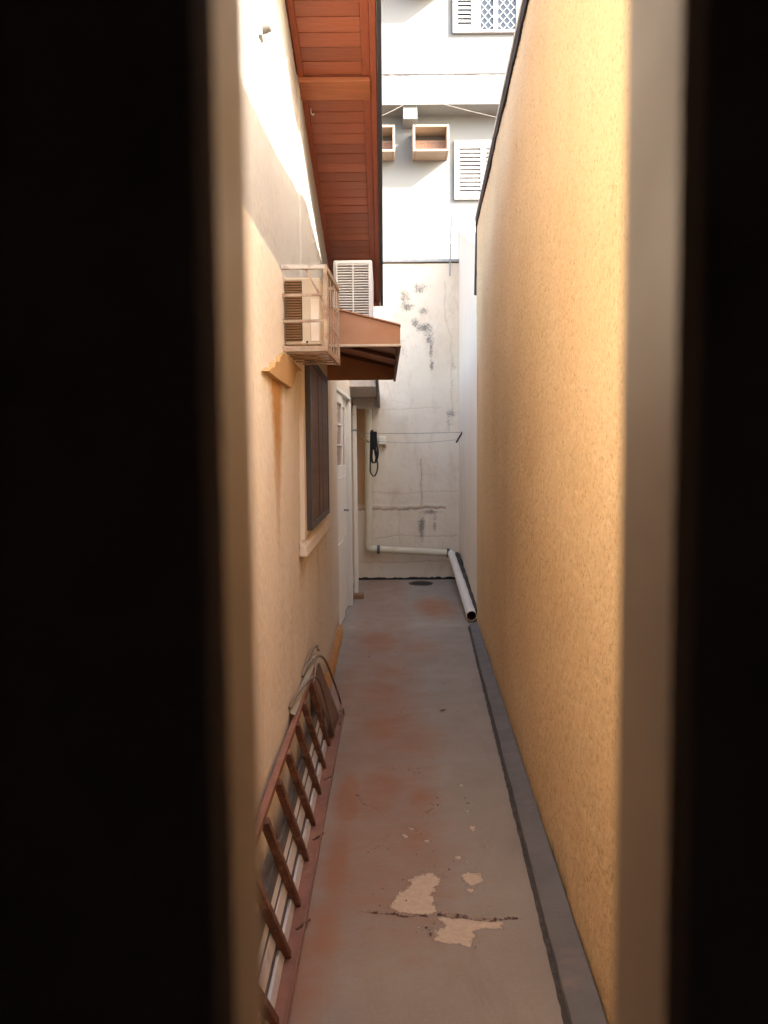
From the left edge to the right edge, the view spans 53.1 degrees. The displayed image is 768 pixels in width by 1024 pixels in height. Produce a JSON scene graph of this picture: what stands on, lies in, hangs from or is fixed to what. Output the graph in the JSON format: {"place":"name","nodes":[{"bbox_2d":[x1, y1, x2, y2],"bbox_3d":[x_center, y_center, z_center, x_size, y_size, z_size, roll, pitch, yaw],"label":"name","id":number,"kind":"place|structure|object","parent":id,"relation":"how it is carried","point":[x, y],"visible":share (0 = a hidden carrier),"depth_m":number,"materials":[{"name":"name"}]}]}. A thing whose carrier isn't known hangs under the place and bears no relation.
{"place":"outdoors","nodes":[
{"label":"outdoors","id":0,"kind":"place"},
{"bbox_2d":[382,73,453,115],"bbox_3d":[0.165,-6.930,13.043,2.055,0.990,0.010,-1,4,0],"label":"overhead cable","id":1,"kind":"object","parent":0,"point":[421,94],"visible":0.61,"depth_m":13.03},
{"bbox_2d":[288,579,562,1023],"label":"alley floor","id":2,"kind":"structure","parent":0,"point":[475,952],"depth_m":2.93,"materials":[{"name":"grey paint"}]},
{"bbox_2d":[261,702,326,1023],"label":"aluminium frame","id":3,"kind":"object","parent":2,"relation":"on","point":[283,906],"visible":0.37,"depth_m":2.52,"materials":[{"name":"silver metal"}]},
{"bbox_2d":[259,663,344,1023],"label":"window grille","id":4,"kind":"object","parent":2,"relation":"on","point":[290,949],"depth_m":2.72,"materials":[{"name":"brown metal"}]},
{"bbox_2d":[290,655,316,715],"bbox_3d":[-0.364,0.786,3.564,0.024,0.032,0.960,0,4,0],"label":"pale board","id":5,"kind":"object","parent":4,"relation":"on","point":[295,706],"visible":0.7,"depth_m":3.42,"materials":[{"name":"beige wood"}]},
{"bbox_2d":[288,645,341,737],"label":"wire loops","id":6,"kind":"object","parent":4,"relation":"on","point":[306,665],"visible":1,"depth_m":3.80,"materials":[{"name":"metal"}]},
{"bbox_2d":[353,592,363,598],"bbox_3d":[-0.272,0.897,8.224,0.110,0.054,0.120,-1,4,0],"label":"brick","id":7,"kind":"object","parent":2,"relation":"on","point":[359,595],"visible":1,"depth_m":8.16,"materials":[{"name":"orange brick"}]},
{"bbox_2d":[351,405,358,592],"bbox_3d":[-0.324,-0.127,8.162,0.098,1.995,0.046,-1,4,0],"label":"white post","id":8,"kind":"object","parent":7,"relation":"on","point":[355,502],"visible":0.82,"depth_m":8.14,"materials":[{"name":"plastic"}]},
{"bbox_2d":[364,630,469,932],"bbox_3d":[0.148,1.158,4.746,0.639,0.009,4.666,-1,4,0],"label":"floor debris","id":9,"kind":"object","parent":2,"relation":"on","point":[426,927],"visible":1,"depth_m":3.31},
{"bbox_2d":[409,581,432,585],"bbox_3d":[0.437,0.850,9.143,0.288,0.012,0.288,-1,4,0],"label":"floor drain","id":10,"kind":"object","parent":2,"relation":"on","point":[421,583],"visible":1,"depth_m":9.11,"materials":[{"name":"metal"}]},
{"bbox_2d":[455,552,476,613],"bbox_3d":[0.870,0.712,8.160,0.071,0.314,2.227,0,4,1],"label":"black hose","id":11,"kind":"object","parent":2,"relation":"on","point":[460,562],"visible":0.66,"depth_m":8.12,"materials":[{"name":"plastic"}]},
{"bbox_2d":[456,226,476,617],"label":"white parapet wall","id":12,"kind":"structure","parent":2,"relation":"on","point":[467,417],"depth_m":7.98,"materials":[{"name":"paint"}]},
{"bbox_2d":[352,432,461,442],"bbox_3d":[0.274,-0.863,8.907,1.283,0.136,0.115,-1,4,0],"label":"clothesline","id":13,"kind":"object","parent":12,"relation":"attached to","point":[363,438],"visible":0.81,"depth_m":8.86,"materials":[{"name":"metal"}]},
{"bbox_2d":[370,430,378,476],"bbox_3d":[-0.113,-0.678,8.866,0.112,0.537,0.068,-1,4,0],"label":"black strap","id":14,"kind":"object","parent":13,"relation":"hanging from","point":[373,441],"visible":1,"depth_m":8.84,"materials":[{"name":"black fabric"}]},
{"bbox_2d":[468,626,569,1023],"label":"damp line","id":15,"kind":"object","parent":2,"relation":"on","point":[564,1014],"visible":0.85,"depth_m":2.75,"materials":[{"name":"grey concrete"}]},
{"bbox_2d":[469,622,606,1023],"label":"mortar kerb","id":16,"kind":"structure","parent":2,"relation":"on","point":[580,995],"depth_m":2.66,"materials":[{"name":"grey concrete"}]},
{"bbox_2d":[383,85,493,116],"bbox_3d":[1.039,-6.966,12.941,3.803,1.061,0.010,-1,4,0],"label":"overhead cable","id":17,"kind":"object","parent":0,"point":[438,102],"visible":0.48,"depth_m":12.94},
{"bbox_2d":[382,72,500,95],"bbox_3d":[1.035,-7.369,13.113,3.802,0.741,0.010,-1,4,0],"label":"overhead cable","id":18,"kind":"object","parent":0,"point":[440,85],"visible":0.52,"depth_m":13.12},
{"bbox_2d":[381,0,520,258],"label":"apartment building","id":19,"kind":"structure","parent":0,"point":[434,157],"depth_m":14.13,"materials":[{"name":"white paint"}]},
{"bbox_2d":[454,140,490,199],"bbox_3d":[1.886,-6.475,14.550,1.115,1.090,0.059,-1,4,0],"label":"window","id":20,"kind":"structure","parent":19,"relation":"in","point":[470,156],"depth_m":14.53,"materials":[{"name":"white metal"}]},
{"bbox_2d":[452,0,520,33],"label":"window","id":21,"kind":"structure","parent":19,"relation":"in","point":[468,16],"depth_m":13.91,"materials":[{"name":"white metal"}]},
{"label":"ground","id":22,"kind":"structure","parent":0,"visible":0},
{"bbox_2d":[242,0,382,887],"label":"peach house","id":23,"kind":"structure","parent":22,"relation":"on","point":[313,111],"depth_m":3.43,"materials":[{"name":"paint"}]},
{"bbox_2d":[258,9,272,50],"bbox_3d":[-0.390,-1.584,2.540,0.048,0.128,0.052,-1,4,0],"label":"wall sensor","id":24,"kind":"object","parent":23,"relation":"attached to","point":[265,25],"depth_m":2.52,"materials":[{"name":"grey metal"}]},
{"bbox_2d":[284,278,328,357],"bbox_3d":[-0.324,-0.814,3.271,0.143,0.263,0.479,-1,4,0],"label":"window air conditioner","id":25,"kind":"object","parent":23,"relation":"attached to","point":[305,333],"depth_m":3.05,"materials":[{"name":"beige metal"}]},
{"bbox_2d":[281,264,339,365],"bbox_3d":[-0.302,-0.835,3.283,0.194,0.377,0.585,-1,4,0],"label":"air conditioner cage","id":26,"kind":"object","parent":23,"relation":"attached to","point":[327,273],"visible":0.92,"depth_m":3.01,"materials":[{"name":"paint"}]},
{"bbox_2d":[298,360,329,556],"bbox_3d":[-0.374,-0.331,4.257,0.048,0.975,1.500,-1,4,0],"label":"window","id":27,"kind":"structure","parent":23,"relation":"in","point":[312,383],"depth_m":3.83,"materials":[{"name":"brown wood"}]},
{"bbox_2d":[337,392,348,624],"bbox_3d":[-0.380,-0.019,6.792,0.094,2.055,0.695,0,4,3],"label":"door","id":28,"kind":"structure","parent":23,"relation":"in","point":[341,509],"depth_m":6.88,"materials":[{"name":"white paint"}]},
{"bbox_2d":[342,398,347,610],"bbox_3d":[-0.396,-0.065,7.445,0.042,2.055,0.490,0,4,3],"label":"door","id":29,"kind":"structure","parent":23,"relation":"in","point":[343,400],"depth_m":7.53,"materials":[{"name":"white paint"}]},
{"bbox_2d":[333,260,373,316],"bbox_3d":[-0.238,-1.420,5.222,0.328,0.430,0.622,-1,4,0],"label":"window shutter","id":30,"kind":"object","parent":23,"relation":"attached to","point":[354,279],"visible":0.53,"depth_m":4.92,"materials":[{"name":"metal"}]},
{"bbox_2d":[327,306,400,381],"bbox_3d":[-0.157,-0.952,4.464,0.473,0.223,1.704,-1,4,0],"label":"window awning","id":31,"kind":"object","parent":23,"relation":"attached to","point":[370,347],"depth_m":4.41,"materials":[{"name":"wood"}]},
{"bbox_2d":[349,380,379,408],"bbox_3d":[-0.214,-1.305,8.439,0.336,0.245,1.720,-1,4,0],"label":"concrete canopy","id":32,"kind":"object","parent":23,"relation":"attached to","point":[364,394],"visible":0.81,"depth_m":8.44,"materials":[{"name":"concrete"}]},
{"bbox_2d":[352,259,458,579],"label":"back wall","id":33,"kind":"structure","parent":22,"relation":"on","point":[415,495],"depth_m":9.36,"materials":[{"name":"white paint"}]},
{"bbox_2d":[379,436,385,447],"bbox_3d":[-0.016,-0.848,9.311,0.093,0.141,0.094,-1,4,0],"label":"wall lamp","id":34,"kind":"object","parent":33,"relation":"attached to","point":[382,439],"visible":1,"depth_m":9.27,"materials":[{"name":"beige plastic"}]},
{"bbox_2d":[365,409,476,620],"bbox_3d":[0.713,-0.199,8.280,0.997,2.185,2.675,-2,4,-22],"label":"drain pipe","id":35,"kind":"object","parent":33,"relation":"attached to","point":[468,606],"visible":0.98,"depth_m":9.26,"materials":[{"name":"beige plastic"}]},
{"bbox_2d":[449,212,451,275],"bbox_3d":[0.795,-3.191,9.147,0.038,0.740,0.028,-1,4,0],"label":"metal pole","id":36,"kind":"object","parent":33,"relation":"attached to","point":[450,244],"visible":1,"depth_m":9.14,"materials":[{"name":"grey metal"}]},
{"bbox_2d":[474,0,626,1023],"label":"stucco wall","id":37,"kind":"structure","parent":22,"relation":"on","point":[549,254],"depth_m":2.63,"materials":[{"name":"beige paint"}]},
{"bbox_3d":[0.152,0.239,-1.264,3.700,3.000,2.845,-1,4,0],"label":"porch","id":38,"kind":"object","parent":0,"visible":0},
{"bbox_2d":[0,0,767,1023],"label":"bar gate","id":39,"kind":"structure","parent":38,"relation":"attached to","point":[130,880],"depth_m":0.11,"materials":[{"name":"black metal"}]}
]}

